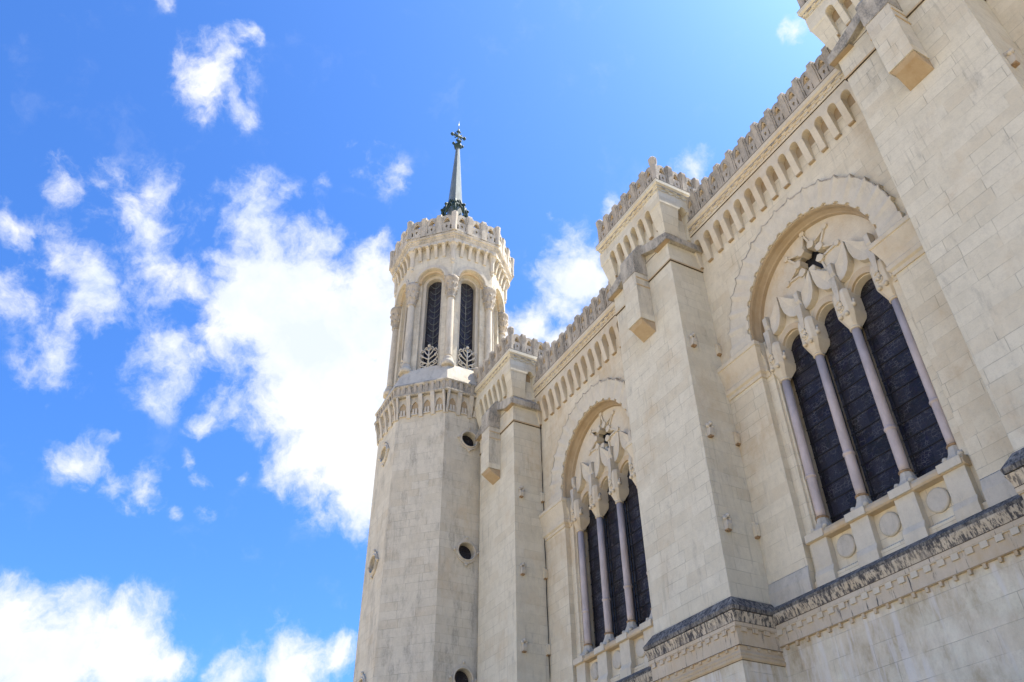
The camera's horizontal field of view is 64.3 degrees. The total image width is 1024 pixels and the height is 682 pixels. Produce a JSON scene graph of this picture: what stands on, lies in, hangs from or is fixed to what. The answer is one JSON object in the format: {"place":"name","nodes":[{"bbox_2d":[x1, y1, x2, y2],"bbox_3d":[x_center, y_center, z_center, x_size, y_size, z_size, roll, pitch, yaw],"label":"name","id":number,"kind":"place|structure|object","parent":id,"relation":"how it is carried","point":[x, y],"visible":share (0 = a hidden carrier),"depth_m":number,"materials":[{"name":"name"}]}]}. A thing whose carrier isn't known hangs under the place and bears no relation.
{"place":"outdoors","nodes":[
{"label":"outdoors","id":0,"kind":"place"},
{"bbox_2d":[0,0,824,681],"label":"sky","id":1,"kind":"structure","parent":0,"point":[205,205],"materials":[{"name":"blue"}]},
{"label":"ground","id":2,"kind":"structure","parent":0,"visible":0},
{"bbox_2d":[353,128,513,681],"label":"bell tower","id":3,"kind":"structure","parent":2,"relation":"on","point":[452,271],"depth_m":48.06,"materials":[{"name":"grey stone"}]},
{"bbox_2d":[358,671,365,681],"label":"round window","id":4,"kind":"structure","parent":3,"relation":"in","point":[362,677],"depth_m":41.68,"materials":[{"name":"grey stone"}]},
{"bbox_2d":[367,549,378,578],"bbox_3d":[-7.783,12.472,45.513,0.180,1.740,1.580,18,-42,-22],"label":"round window","id":5,"kind":"structure","parent":3,"relation":"in","point":[375,554],"depth_m":45.36,"materials":[{"name":"grey stone"}]},
{"bbox_2d":[378,442,388,466],"bbox_3d":[-7.856,6.925,49.863,0.180,1.740,1.580,18,-42,-22],"label":"round window","id":6,"kind":"structure","parent":3,"relation":"in","point":[386,445],"depth_m":49.67,"materials":[{"name":"grey stone"}]},
{"bbox_2d":[449,661,476,681],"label":"round window","id":7,"kind":"structure","parent":3,"relation":"in","point":[456,676],"depth_m":40.47,"materials":[{"name":"grey stone"}]},
{"bbox_2d":[453,536,478,565],"bbox_3d":[-2.557,11.523,44.391,1.580,1.740,0.550,18,-42,-22],"label":"round window","id":8,"kind":"structure","parent":3,"relation":"in","point":[463,553],"depth_m":44.47,"materials":[{"name":"grey stone"}]},
{"bbox_2d":[457,427,479,451],"bbox_3d":[-2.630,5.976,48.742,1.580,1.740,0.550,18,-42,-22],"label":"round window","id":9,"kind":"structure","parent":3,"relation":"in","point":[465,441],"depth_m":48.78,"materials":[{"name":"grey stone"}]},
{"bbox_2d":[473,0,1023,681],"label":"church nave","id":10,"kind":"structure","parent":2,"relation":"on","point":[761,398],"depth_m":28.15,"materials":[{"name":"stone"}]},
{"bbox_2d":[540,425,549,674],"bbox_3d":[1.735,14.709,38.073,0.068,25.601,0.068,18,-42,-22],"label":"lightning cable","id":11,"kind":"object","parent":10,"relation":"attached to","point":[545,557],"visible":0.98,"depth_m":40.87,"materials":[{"name":"metal"}]},
{"bbox_2d":[563,399,653,681],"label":"window","id":12,"kind":"structure","parent":10,"relation":"in","point":[599,476],"depth_m":37.53,"materials":[{"name":"stone"}]},
{"bbox_2d":[749,204,988,587],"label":"window","id":13,"kind":"structure","parent":10,"relation":"in","point":[814,291],"depth_m":26.92,"materials":[{"name":"stone"}]}
]}

